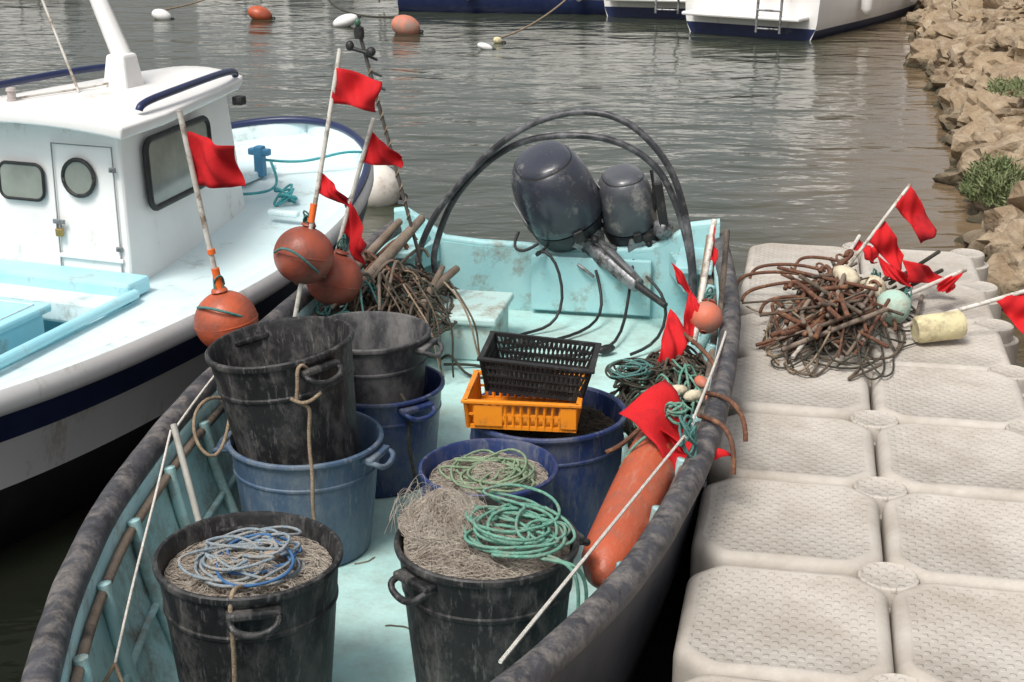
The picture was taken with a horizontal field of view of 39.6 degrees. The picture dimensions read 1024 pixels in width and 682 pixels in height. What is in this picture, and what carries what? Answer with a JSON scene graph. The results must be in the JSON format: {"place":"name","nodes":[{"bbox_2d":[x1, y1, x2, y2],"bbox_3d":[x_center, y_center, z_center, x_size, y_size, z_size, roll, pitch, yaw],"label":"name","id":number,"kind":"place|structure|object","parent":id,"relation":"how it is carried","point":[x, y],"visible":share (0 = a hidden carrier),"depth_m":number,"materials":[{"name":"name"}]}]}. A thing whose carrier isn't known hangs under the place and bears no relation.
{"place":"outdoors","nodes":[
{"label":"outdoors","id":0,"kind":"place"},
{"bbox_2d":[0,0,1023,681],"bbox_3d":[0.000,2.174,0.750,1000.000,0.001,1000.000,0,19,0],"label":"water","id":1,"kind":"structure","parent":0,"point":[830,140],"depth_m":13.61,"materials":[{"name":"liquid"}]},
{"bbox_2d":[152,9,174,19],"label":"white mooring buoy","id":2,"kind":"object","parent":1,"relation":"on","point":[159,14],"visible":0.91,"depth_m":20.41,"materials":[{"name":"paint"}]},
{"bbox_2d":[0,0,373,550],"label":"cabin fishing boat","id":3,"kind":"object","parent":1,"relation":"on","point":[106,281],"visible":0.93,"depth_m":5.85,"materials":[{"name":"white paint"}]},
{"bbox_2d":[248,5,275,19],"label":"orange mooring buoy","id":4,"kind":"object","parent":1,"relation":"on","point":[255,12],"visible":0.95,"depth_m":20.38,"materials":[{"name":"plastic"}]},
{"bbox_2d":[333,14,360,26],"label":"white mooring buoy","id":5,"kind":"object","parent":1,"relation":"on","point":[345,20],"visible":0.85,"depth_m":19.54,"materials":[{"name":"paint"}]},
{"bbox_2d":[21,206,740,681],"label":"open fishing boat","id":6,"kind":"object","parent":1,"relation":"on","point":[605,630],"visible":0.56,"depth_m":4.20,"materials":[{"name":"paint"}]},
{"bbox_2d":[102,430,171,681],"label":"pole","id":7,"kind":"object","parent":6,"relation":"attached to","point":[114,665],"visible":1,"depth_m":3.62,"materials":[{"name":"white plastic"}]},
{"bbox_2d":[170,423,201,521],"bbox_3d":[-0.935,0.473,4.178,0.020,0.392,0.324,-10,22,-27],"label":"pole","id":8,"kind":"object","parent":6,"relation":"attached to","point":[186,472],"visible":0.65,"depth_m":4.20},
{"bbox_2d":[192,396,229,457],"bbox_3d":[-0.951,0.261,4.517,0.115,0.138,0.240,0,19,0],"label":"tie rope","id":9,"kind":"object","parent":6,"relation":"attached to","point":[197,442],"visible":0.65,"depth_m":4.47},
{"bbox_2d":[177,110,257,346],"bbox_3d":[-1.008,-0.366,4.899,0.230,0.860,0.227,0,19,0],"label":"marker flag buoy","id":10,"kind":"object","parent":6,"relation":"on","point":[211,164],"visible":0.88,"depth_m":4.88,"materials":[{"name":"orange plastic"}]},
{"bbox_2d":[152,511,343,681],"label":"plastic bin","id":11,"kind":"object","parent":6,"relation":"on","point":[286,635],"visible":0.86,"depth_m":3.43,"materials":[{"name":"plastic"}]},
{"bbox_2d":[228,584,247,681],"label":"tie rope","id":12,"kind":"object","parent":11,"relation":"in","point":[232,638],"visible":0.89,"depth_m":3.35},
{"bbox_2d":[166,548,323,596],"bbox_3d":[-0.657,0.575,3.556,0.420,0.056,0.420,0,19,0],"label":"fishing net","id":13,"kind":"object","parent":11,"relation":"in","point":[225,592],"visible":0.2,"depth_m":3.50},
{"bbox_2d":[164,531,331,596],"bbox_3d":[-0.657,0.556,3.550,0.417,0.087,0.417,0,19,0],"label":"fishing net","id":14,"kind":"object","parent":13,"relation":"on","point":[317,558],"visible":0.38,"depth_m":3.53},
{"bbox_2d":[177,525,305,587],"bbox_3d":[-0.646,0.537,3.562,0.267,0.087,0.352,8,21,23],"label":"rope coil","id":15,"kind":"object","parent":14,"relation":"on","point":[208,549],"visible":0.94,"depth_m":3.53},
{"bbox_2d":[215,533,301,587],"bbox_3d":[-0.630,0.545,3.516,0.201,0.038,0.257,0,19,0],"label":"rope coil","id":16,"kind":"object","parent":14,"relation":"on","point":[292,558],"visible":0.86,"depth_m":3.50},
{"bbox_2d":[212,411,395,565],"bbox_3d":[-0.656,0.484,4.591,0.500,0.390,0.528,-14,23,-35],"label":"plastic bin","id":17,"kind":"object","parent":6,"relation":"on","point":[345,489],"visible":0.59,"depth_m":4.41,"materials":[{"name":"blue plastic"}]},
{"bbox_2d":[205,316,358,464],"bbox_3d":[-0.694,0.231,4.515,0.469,0.500,0.504,-7,19,2],"label":"plastic bin","id":18,"kind":"object","parent":17,"relation":"on","point":[253,366],"visible":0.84,"depth_m":4.35,"materials":[{"name":"plastic"}]},
{"bbox_2d":[295,364,316,520],"bbox_3d":[-0.618,0.343,4.314,0.063,0.580,0.112,-3,19,-8],"label":"tie rope","id":19,"kind":"object","parent":18,"relation":"hanging from","point":[297,388],"visible":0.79,"depth_m":4.29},
{"bbox_2d":[273,48,381,316],"bbox_3d":[-0.718,-0.600,5.423,0.422,1.001,0.232,-12,22,-31],"label":"marker flag buoy","id":20,"kind":"object","parent":6,"relation":"on","point":[309,242],"visible":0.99,"depth_m":5.37,"materials":[{"name":"orange plastic"}]},
{"bbox_2d":[314,270,383,315],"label":"rope pile","id":21,"kind":"object","parent":6,"relation":"on","point":[327,313],"visible":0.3,"depth_m":5.67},
{"bbox_2d":[306,117,403,305],"bbox_3d":[-0.621,-0.490,5.564,0.394,0.743,0.226,0,19,0],"label":"marker flag buoy","id":22,"kind":"object","parent":6,"relation":"on","point":[340,283],"visible":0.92,"depth_m":5.57,"materials":[{"name":"orange plastic"}]},
{"bbox_2d":[346,18,421,261],"bbox_3d":[-0.543,-0.838,6.043,0.301,1.045,0.072,0,19,0],"label":"light beacon pole","id":23,"kind":"object","parent":6,"relation":"attached to","point":[369,52],"visible":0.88,"depth_m":5.97,"materials":[{"name":"black metal"}]},
{"bbox_2d":[348,289,426,314],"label":"fishing net","id":24,"kind":"object","parent":6,"relation":"on","point":[395,309],"visible":0.05,"depth_m":5.93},
{"bbox_2d":[398,265,459,313],"bbox_3d":[-0.366,-0.184,5.963,0.044,0.135,0.570,10,21,26],"label":"driftwood log","id":25,"kind":"object","parent":24,"relation":"on","point":[448,275],"visible":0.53,"depth_m":6.08,"materials":[{"name":"brown wood"}]},
{"bbox_2d":[328,263,453,330],"bbox_3d":[-0.549,-0.209,5.957,0.607,0.196,1.043,0,19,0],"label":"rope pile","id":26,"kind":"object","parent":6,"relation":"on","point":[371,306],"visible":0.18,"depth_m":5.83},
{"bbox_2d":[356,218,402,269],"bbox_3d":[-0.596,-0.390,6.131,0.044,0.174,0.502,8,21,23],"label":"driftwood log","id":27,"kind":"object","parent":26,"relation":"on","point":[380,241],"visible":0.59,"depth_m":6.17,"materials":[{"name":"brown wood"}]},
{"bbox_2d":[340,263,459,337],"bbox_3d":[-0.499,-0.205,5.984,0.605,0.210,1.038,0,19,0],"label":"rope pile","id":28,"kind":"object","parent":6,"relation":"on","point":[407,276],"visible":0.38,"depth_m":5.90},
{"bbox_2d":[356,365,444,497],"bbox_3d":[-0.469,0.314,5.083,0.466,0.370,0.500,0,19,0],"label":"plastic bin","id":29,"kind":"object","parent":6,"relation":"on","point":[395,478],"visible":0.45,"depth_m":4.92,"materials":[{"name":"plastic"}]},
{"bbox_2d":[328,311,443,403],"bbox_3d":[-0.499,0.158,5.030,0.435,0.420,0.450,-10,21,-27],"label":"plastic bin","id":30,"kind":"object","parent":29,"relation":"on","point":[390,352],"visible":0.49,"depth_m":4.88,"materials":[{"name":"plastic"}]},
{"bbox_2d":[399,393,418,490],"bbox_3d":[-0.358,0.350,4.882,0.064,0.355,0.032,8,20,21],"label":"tie rope","id":31,"kind":"object","parent":29,"relation":"attached to","point":[402,396],"visible":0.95,"depth_m":4.87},
{"bbox_2d":[353,267,449,316],"bbox_3d":[-0.491,-0.210,5.981,0.488,0.203,0.934,0,19,0],"label":"rope pile","id":32,"kind":"object","parent":6,"relation":"on","point":[397,271],"visible":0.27,"depth_m":5.95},
{"bbox_2d":[362,215,424,289],"bbox_3d":[-0.506,-0.379,6.039,0.052,0.181,0.621,7,20,20],"label":"driftwood log","id":33,"kind":"object","parent":32,"relation":"on","point":[397,245],"visible":0.75,"depth_m":6.03,"materials":[{"name":"brown wood"}]},
{"bbox_2d":[413,265,444,317],"bbox_3d":[-0.371,-0.141,5.900,0.037,0.207,0.579,5,20,15],"label":"driftwood log","id":34,"kind":"object","parent":32,"relation":"on","point":[438,275],"visible":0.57,"depth_m":6.01,"materials":[{"name":"brown wood"}]},
{"bbox_2d":[425,278,453,377],"bbox_3d":[-0.294,-0.051,5.721,0.024,0.365,0.229,-12,22,-31],"label":"hanging rope","id":35,"kind":"object","parent":6,"relation":"hanging from","point":[438,297],"visible":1,"depth_m":5.65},
{"bbox_2d":[441,354,482,378],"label":"rope pile","id":36,"kind":"object","parent":6,"relation":"on","point":[456,363],"visible":0.59,"depth_m":5.85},
{"bbox_2d":[424,289,513,360],"bbox_3d":[-0.235,-0.072,6.132,0.420,0.196,0.400,4,19,10],"label":"deck storage box","id":37,"kind":"object","parent":6,"relation":"on","point":[488,310],"visible":0.47,"depth_m":5.98,"materials":[{"name":"green paint"}]},
{"bbox_2d":[418,438,557,508],"bbox_3d":[-0.071,0.563,4.346,0.423,0.400,0.430,0,19,0],"label":"plastic bin","id":38,"kind":"object","parent":6,"relation":"on","point":[435,458],"visible":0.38,"depth_m":4.40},
{"bbox_2d":[429,452,547,493],"bbox_3d":[-0.070,0.409,4.293,0.361,0.074,0.361,0,19,0],"label":"fishing net","id":39,"kind":"object","parent":38,"relation":"in","point":[541,473],"visible":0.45,"depth_m":4.30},
{"bbox_2d":[438,448,538,493],"bbox_3d":[-0.059,0.406,4.282,0.278,0.053,0.327,-10,21,-27],"label":"rope coil","id":40,"kind":"object","parent":39,"relation":"on","point":[514,468],"visible":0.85,"depth_m":4.29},
{"bbox_2d":[388,496,590,681],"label":"plastic bin","id":41,"kind":"object","parent":6,"relation":"on","point":[464,630],"visible":0.68,"depth_m":3.49,"materials":[{"name":"plastic"}]},
{"bbox_2d":[384,474,491,555],"bbox_3d":[-0.179,0.435,3.636,0.289,0.080,0.356,0,19,0],"label":"fishing net","id":42,"kind":"object","parent":41,"relation":"in","point":[405,504],"visible":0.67,"depth_m":3.63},
{"bbox_2d":[398,487,487,546],"bbox_3d":[-0.170,0.428,3.670,0.251,0.116,0.251,0,19,0],"label":"fishing net","id":43,"kind":"object","parent":41,"relation":"in","point":[449,498],"visible":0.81,"depth_m":3.62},
{"bbox_2d":[403,506,569,579],"bbox_3d":[-0.064,0.490,3.618,0.425,0.119,0.425,0,19,0],"label":"fishing net","id":44,"kind":"object","parent":41,"relation":"in","point":[480,559],"visible":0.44,"depth_m":3.52,"materials":[{"name":"fabric"}]},
{"bbox_2d":[463,483,575,554],"bbox_3d":[0.012,0.459,3.609,0.298,0.061,0.346,0,19,0],"label":"rope coil","id":45,"kind":"object","parent":44,"relation":"on","point":[528,543],"visible":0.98,"depth_m":3.58,"materials":[{"name":"fabric"}]},
{"bbox_2d":[403,519,570,579],"bbox_3d":[-0.064,0.508,3.624,0.430,0.081,0.430,0,19,0],"label":"fishing net","id":46,"kind":"object","parent":41,"relation":"in","point":[484,543],"visible":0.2,"depth_m":3.55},
{"bbox_2d":[491,518,565,558],"bbox_3d":[0.071,0.498,3.520,0.120,0.011,0.258,14,23,34],"label":"rope coil","id":47,"kind":"object","parent":41,"relation":"in","point":[561,545],"visible":0.82,"depth_m":3.45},
{"bbox_2d":[531,549,579,608],"bbox_3d":[0.096,0.678,3.493,0.148,0.323,0.046,14,24,36],"label":"rope coil","id":48,"kind":"object","parent":41,"relation":"in","point":[570,568],"visible":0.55,"depth_m":3.43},
{"bbox_2d":[540,557,587,600],"bbox_3d":[0.127,0.727,3.477,0.119,0.403,0.108,0,19,0],"label":"rope coil","id":49,"kind":"object","parent":41,"relation":"in","point":[579,570],"visible":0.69,"depth_m":3.44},
{"bbox_2d":[470,386,626,537],"bbox_3d":[0.116,0.414,4.777,0.536,0.400,0.525,0,19,0],"label":"plastic bin","id":50,"kind":"object","parent":6,"relation":"on","point":[588,468],"visible":0.33,"depth_m":4.58,"materials":[{"name":"plastic"}]},
{"bbox_2d":[461,370,584,432],"bbox_3d":[0.045,0.195,4.616,0.384,0.099,0.282,2,19,7],"label":"orange fish crate","id":51,"kind":"object","parent":50,"relation":"on","point":[506,412],"visible":0.83,"depth_m":4.50,"materials":[{"name":"plastic"}]},
{"bbox_2d":[477,331,601,401],"bbox_3d":[0.089,0.085,4.620,0.375,0.119,0.275,6,20,6],"label":"black crate","id":52,"kind":"object","parent":51,"relation":"on","point":[524,377],"visible":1,"depth_m":4.54,"materials":[{"name":"plastic"}]},
{"bbox_2d":[490,403,614,438],"bbox_3d":[0.115,0.269,4.726,0.462,0.081,0.462,0,19,0],"label":"fishing net","id":53,"kind":"object","parent":50,"relation":"in","point":[580,428],"visible":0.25,"depth_m":4.66,"materials":[{"name":"brown fabric"}]},
{"bbox_2d":[605,427,640,454],"bbox_3d":[0.380,0.306,4.585,0.199,0.084,0.030,-15,24,-36],"label":"rusty hook","id":54,"kind":"object","parent":50,"relation":"attached to","point":[633,434],"visible":0.63,"depth_m":4.56,"materials":[{"name":"metal"}]},
{"bbox_2d":[415,108,696,296],"bbox_3d":[0.178,-0.587,6.096,1.255,0.832,0.040,5,20,14],"label":"net hoop","id":55,"kind":"object","parent":6,"relation":"attached to","point":[507,138],"visible":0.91,"depth_m":5.98,"materials":[{"name":"rubber"}]},
{"bbox_2d":[511,140,601,251],"bbox_3d":[0.331,-0.390,6.739,0.375,1.289,0.519,-26,37,-1],"label":"outboard motor","id":56,"kind":"object","parent":6,"relation":"attached to","point":[555,185],"visible":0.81,"depth_m":6.30,"materials":[{"name":"paint"}]},
{"bbox_2d":[431,132,693,297],"bbox_3d":[0.213,-0.544,6.136,1.188,0.726,0.067,5,20,15],"label":"net hoop","id":57,"kind":"object","parent":6,"relation":"attached to","point":[648,160],"visible":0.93,"depth_m":6.02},
{"bbox_2d":[498,231,666,358],"bbox_3d":[0.299,-0.207,6.207,0.762,0.388,0.682,0,19,0],"label":"fuel hose","id":58,"kind":"object","parent":6,"relation":"on","point":[592,323],"visible":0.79,"depth_m":6.32,"materials":[{"name":"black rubber"}]},
{"bbox_2d":[498,435,685,663],"bbox_3d":[0.238,0.480,3.568,0.012,0.054,1.252,9,21,23],"label":"pole","id":59,"kind":"object","parent":6,"relation":"attached to","point":[552,597],"visible":1,"depth_m":3.42,"materials":[{"name":"plastic"}]},
{"bbox_2d":[572,229,667,308],"bbox_3d":[0.502,-0.353,6.380,0.553,0.294,0.185,14,23,35],"label":"motor tiller handle","id":60,"kind":"object","parent":6,"relation":"attached to","point":[602,253],"visible":0.8,"depth_m":6.39,"materials":[{"name":"metal"}]},
{"bbox_2d":[597,163,656,246],"bbox_3d":[0.570,-0.381,6.697,0.267,1.008,0.410,-14,34,-3],"label":"outboard motor","id":61,"kind":"object","parent":6,"relation":"attached to","point":[628,212],"visible":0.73,"depth_m":6.36,"materials":[{"name":"black plastic"}]},
{"bbox_2d":[581,431,675,588],"bbox_3d":[0.363,0.465,4.170,0.166,0.203,0.900,5,20,15],"label":"orange inflatable fender","id":62,"kind":"object","parent":6,"relation":"on","point":[642,461],"visible":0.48,"depth_m":3.99,"materials":[{"name":"plastic"}]},
{"bbox_2d":[627,161,672,252],"bbox_3d":[0.630,-0.603,6.409,0.216,0.443,0.142,8,21,22],"label":"motor tiller handle","id":63,"kind":"object","parent":6,"relation":"attached to","point":[662,229],"visible":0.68,"depth_m":6.36,"materials":[{"name":"black rubber"}]},
{"bbox_2d":[610,352,705,442],"bbox_3d":[0.554,0.141,5.075,0.439,0.151,0.904,0,19,0],"label":"rope pile","id":64,"kind":"object","parent":6,"relation":"on","point":[621,395],"visible":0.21,"depth_m":4.99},
{"bbox_2d":[623,377,692,448],"bbox_3d":[0.557,0.285,5.144,0.389,0.321,0.868,0,19,0],"label":"fishing net","id":65,"kind":"object","parent":6,"relation":"on","point":[628,391],"visible":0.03,"depth_m":5.08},
{"bbox_2d":[656,309,689,374],"bbox_3d":[0.572,0.047,5.124,0.100,0.264,0.239,8,21,22],"label":"red marker flag","id":66,"kind":"object","parent":65,"relation":"on","point":[674,341],"visible":0.62,"depth_m":5.13,"materials":[{"name":"fabric"}]},
{"bbox_2d":[622,345,706,430],"bbox_3d":[0.583,0.116,5.118,0.381,0.171,0.863,4,19,12],"label":"rope pile","id":67,"kind":"object","parent":6,"relation":"on","point":[698,359],"visible":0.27,"depth_m":5.11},
{"bbox_2d":[605,357,672,388],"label":"rope pile","id":68,"kind":"object","parent":67,"relation":"on","point":[659,366],"visible":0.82,"depth_m":5.01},
{"bbox_2d":[608,359,652,380],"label":"rope pile","id":69,"kind":"object","parent":68,"relation":"on","point":[637,364],"visible":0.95,"depth_m":5.00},
{"bbox_2d":[684,290,699,341],"bbox_3d":[0.648,-0.085,5.233,0.064,0.164,0.158,11,22,30],"label":"red marker flag","id":70,"kind":"object","parent":67,"relation":"on","point":[692,305],"visible":0.74,"depth_m":5.25,"materials":[{"name":"fabric"}]},
{"bbox_2d":[630,359,703,427],"bbox_3d":[0.565,0.151,4.985,0.346,0.148,0.611,0,19,0],"label":"rope pile","id":71,"kind":"object","parent":6,"relation":"on","point":[685,368],"visible":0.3,"depth_m":4.94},
{"bbox_2d":[619,379,730,469],"bbox_3d":[0.503,0.302,4.327,0.202,0.258,0.321,-15,24,-37],"label":"red marker flag","id":72,"kind":"object","parent":6,"relation":"on","point":[644,412],"visible":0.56,"depth_m":4.36,"materials":[{"name":"fabric"}]},
{"bbox_2d":[664,402,688,427],"bbox_3d":[0.504,0.228,4.364,0.074,0.108,0.067,0,19,0],"label":"fender lashing","id":73,"kind":"object","parent":6,"relation":"attached to","point":[676,410],"visible":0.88,"depth_m":4.34,"materials":[{"name":"green fabric"}]},
{"bbox_2d":[678,414,697,457],"bbox_3d":[0.509,0.274,4.112,0.059,0.126,0.060,0,19,0],"label":"tie rope","id":74,"kind":"object","parent":6,"relation":"attached to","point":[689,432],"visible":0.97,"depth_m":4.10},
{"bbox_2d":[690,219,722,344],"bbox_3d":[0.723,-0.226,5.344,0.128,0.396,0.368,0,19,0],"label":"marker flag buoy","id":75,"kind":"object","parent":6,"relation":"on","point":[707,317],"visible":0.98,"depth_m":5.26,"materials":[{"name":"orange plastic"}]},
{"bbox_2d":[671,262,696,299],"bbox_3d":[0.653,-0.216,5.309,0.062,0.120,0.173,-7,20,-21],"label":"red marker flag","id":76,"kind":"object","parent":75,"relation":"on","point":[680,278],"visible":0.89,"depth_m":5.32,"materials":[{"name":"fabric"}]},
{"bbox_2d":[683,331,731,409],"bbox_3d":[0.682,0.099,4.983,0.024,0.134,0.460,-5,20,-14],"label":"rusty hook","id":77,"kind":"object","parent":6,"relation":"attached to","point":[707,355],"visible":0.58,"depth_m":5.01,"materials":[{"name":"metal"}]},
{"bbox_2d":[691,331,725,425],"bbox_3d":[0.676,0.091,4.780,0.018,0.100,1.461,4,20,13],"label":"pole","id":78,"kind":"object","parent":6,"relation":"attached to","point":[708,381],"visible":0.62,"depth_m":4.61,"materials":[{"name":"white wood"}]},
{"bbox_2d":[697,413,735,474],"bbox_3d":[0.629,0.306,4.327,0.032,0.126,0.243,-7,20,-19],"label":"rusty hook","id":79,"kind":"object","parent":6,"relation":"attached to","point":[724,428],"visible":0.98,"depth_m":4.27,"materials":[{"name":"metal"}]},
{"bbox_2d":[718,229,729,311],"bbox_3d":[0.825,-0.272,5.539,0.022,0.275,0.270,4,19,11],"label":"bamboo pole","id":80,"kind":"object","parent":6,"relation":"attached to","point":[723,269],"visible":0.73,"depth_m":5.53,"materials":[{"name":"brown wood"}]},
{"bbox_2d":[702,391,747,441],"bbox_3d":[0.683,0.234,4.540,0.026,0.120,0.214,-12,23,-32],"label":"rusty hook","id":81,"kind":"object","parent":6,"relation":"attached to","point":[734,404],"visible":0.86,"depth_m":4.49,"materials":[{"name":"metal"}]},
{"bbox_2d":[367,165,407,206],"bbox_3d":[-0.932,-1.052,9.793,0.339,0.338,0.339,-14,24,-36],"label":"white mooring buoy","id":82,"kind":"object","parent":1,"relation":"on","point":[385,190],"visible":0.57,"depth_m":9.67,"materials":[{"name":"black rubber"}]},
{"bbox_2d":[391,15,423,33],"bbox_3d":[-1.410,-4.174,18.869,0.360,0.305,0.356,16,25,39],"label":"orange mooring buoy","id":83,"kind":"object","parent":1,"relation":"on","point":[404,24],"visible":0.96,"depth_m":18.75,"materials":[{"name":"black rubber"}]},
{"bbox_2d":[378,0,606,14],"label":"boat","id":84,"kind":"object","parent":1,"relation":"on","point":[592,7],"visible":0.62,"depth_m":21.12,"materials":[{"name":"paint"}]},
{"bbox_2d":[604,0,685,17],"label":"white motorboat","id":85,"kind":"object","parent":1,"relation":"on","point":[651,8],"visible":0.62,"depth_m":20.66,"materials":[{"name":"paint"}]},
{"bbox_2d":[682,0,918,40],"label":"white motorboat","id":86,"kind":"object","parent":1,"relation":"on","point":[810,20],"visible":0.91,"depth_m":18.56,"materials":[{"name":"paint"}]},
{"bbox_2d":[672,242,1023,681],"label":"floating dock","id":87,"kind":"object","parent":1,"relation":"on","point":[862,528],"visible":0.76,"depth_m":4.34,"materials":[{"name":"plastic"}]},
{"bbox_2d":[765,291,861,372],"bbox_3d":[1.295,-0.149,6.021,0.421,0.157,1.339,7,20,18],"label":"rope pile","id":88,"kind":"object","parent":87,"relation":"on","point":[769,352],"visible":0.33,"depth_m":5.67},
{"bbox_2d":[755,249,912,357],"bbox_3d":[1.283,-0.197,5.986,0.705,0.263,1.226,7,20,19],"label":"rusty rod heap","id":89,"kind":"object","parent":87,"relation":"on","point":[798,326],"visible":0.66,"depth_m":5.82,"materials":[{"name":"metal"}]},
{"bbox_2d":[737,270,816,285],"bbox_3d":[1.183,-0.277,6.360,0.363,0.083,0.039,2,19,7],"label":"rusty rod","id":90,"kind":"object","parent":89,"relation":"on","point":[762,272],"visible":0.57,"depth_m":6.35,"materials":[{"name":"metal"}]},
{"bbox_2d":[740,280,825,301],"bbox_3d":[1.186,-0.219,6.192,0.394,0.083,0.033,-2,19,-7],"label":"rusty rod","id":91,"kind":"object","parent":89,"relation":"on","point":[747,292],"visible":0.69,"depth_m":6.18,"materials":[{"name":"metal"}]},
{"bbox_2d":[749,263,825,278],"bbox_3d":[1.253,-0.318,6.477,0.345,0.083,0.040,3,19,9],"label":"rusty rod","id":92,"kind":"object","parent":89,"relation":"on","point":[784,264],"visible":0.81,"depth_m":6.46,"materials":[{"name":"metal"}]},
{"bbox_2d":[833,265,859,287],"bbox_3d":[1.420,-0.277,6.040,0.100,0.081,0.139,2,27,-31],"label":"cream foam float","id":93,"kind":"object","parent":89,"relation":"on","point":[852,275],"visible":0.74,"depth_m":6.00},
{"bbox_2d":[819,234,886,295],"bbox_3d":[1.541,-0.279,6.255,0.222,0.211,0.674,9,21,25],"label":"marker flag buoy","id":94,"kind":"object","parent":89,"relation":"on","point":[870,253],"visible":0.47,"depth_m":6.46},
{"bbox_2d":[765,277,905,379],"bbox_3d":[1.406,-0.134,6.006,0.548,0.143,1.425,8,21,22],"label":"rope pile","id":95,"kind":"object","parent":87,"relation":"on","point":[854,374],"visible":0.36,"depth_m":5.60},
{"bbox_2d":[806,293,867,344],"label":"fishing net","id":96,"kind":"object","parent":87,"relation":"on","point":[855,325],"visible":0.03,"depth_m":5.87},
{"bbox_2d":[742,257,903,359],"bbox_3d":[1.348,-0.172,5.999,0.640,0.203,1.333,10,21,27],"label":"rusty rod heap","id":97,"kind":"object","parent":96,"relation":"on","point":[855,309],"visible":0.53,"depth_m":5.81,"materials":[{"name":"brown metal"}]},
{"bbox_2d":[762,282,917,379],"bbox_3d":[1.413,-0.135,5.985,0.617,0.157,1.333,6,20,17],"label":"rope pile","id":98,"kind":"object","parent":87,"relation":"on","point":[880,332],"visible":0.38,"depth_m":5.62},
{"bbox_2d":[898,268,943,291],"bbox_3d":[1.785,-0.253,6.313,0.448,0.058,0.018,-17,25,-39],"label":"dark stick","id":99,"kind":"object","parent":98,"relation":"on","point":[937,272],"visible":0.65,"depth_m":6.30,"materials":[{"name":"black wood"}]},
{"bbox_2d":[877,255,912,287],"bbox_3d":[1.673,-0.299,6.213,0.168,0.135,0.063,6,20,16],"label":"red marker flag","id":100,"kind":"object","parent":99,"relation":"on","point":[895,274],"visible":1,"depth_m":6.22,"materials":[{"name":"fabric"}]},
{"bbox_2d":[903,260,955,288],"bbox_3d":[1.843,-0.298,6.305,0.260,0.147,0.085,-4,19,-11],"label":"red marker flag","id":101,"kind":"object","parent":99,"relation":"on","point":[919,273],"visible":0.78,"depth_m":6.27,"materials":[{"name":"fabric"}]},
{"bbox_2d":[775,262,923,356],"bbox_3d":[1.452,-0.186,6.013,0.609,0.224,1.131,4,19,12],"label":"stick heap","id":102,"kind":"object","parent":87,"relation":"on","point":[800,315],"visible":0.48,"depth_m":5.70,"materials":[{"name":"brown wood"}]},
{"bbox_2d":[876,268,966,324],"bbox_3d":[1.745,-0.189,6.113,0.586,0.170,0.149,-15,24,-37],"label":"marker flag buoy","id":103,"kind":"object","parent":87,"relation":"on","point":[900,301],"visible":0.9,"depth_m":5.98,"materials":[{"name":"white plastic"}]},
{"bbox_2d":[910,310,967,342],"bbox_3d":[1.740,-0.057,5.798,0.200,0.118,0.122,-7,20,-4],"label":"yellow foam float","id":104,"kind":"object","parent":87,"relation":"on","point":[941,326],"visible":1,"depth_m":5.75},
{"bbox_2d":[902,289,1023,334],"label":"marker flag pole","id":105,"kind":"object","parent":104,"relation":"attached to","point":[1011,304],"visible":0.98,"depth_m":5.81,"materials":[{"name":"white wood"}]},
{"bbox_2d":[837,183,936,283],"bbox_3d":[1.627,-0.451,6.241,0.466,0.469,0.123,0,19,0],"label":"marker flag pole","id":106,"kind":"object","parent":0,"point":[882,237],"visible":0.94,"depth_m":6.24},
{"bbox_2d":[934,0,1022,94],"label":"shore bank","id":107,"kind":"structure","parent":0,"point":[974,24],"depth_m":16.41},
{"bbox_2d":[901,0,1023,309],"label":"shore rocks","id":108,"kind":"object","parent":107,"relation":"on","point":[956,57],"visible":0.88,"depth_m":12.41,"materials":[{"name":"stone"}]},
{"bbox_2d":[957,149,1023,207],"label":"green shrub","id":109,"kind":"object","parent":108,"relation":"on","point":[994,180],"visible":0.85,"depth_m":9.27,"materials":[{"name":"green plant"}]},
{"bbox_2d":[982,74,1023,97],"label":"green shrub","id":110,"kind":"object","parent":108,"relation":"on","point":[1016,84],"visible":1,"depth_m":11.13,"materials":[{"name":"green plant"}]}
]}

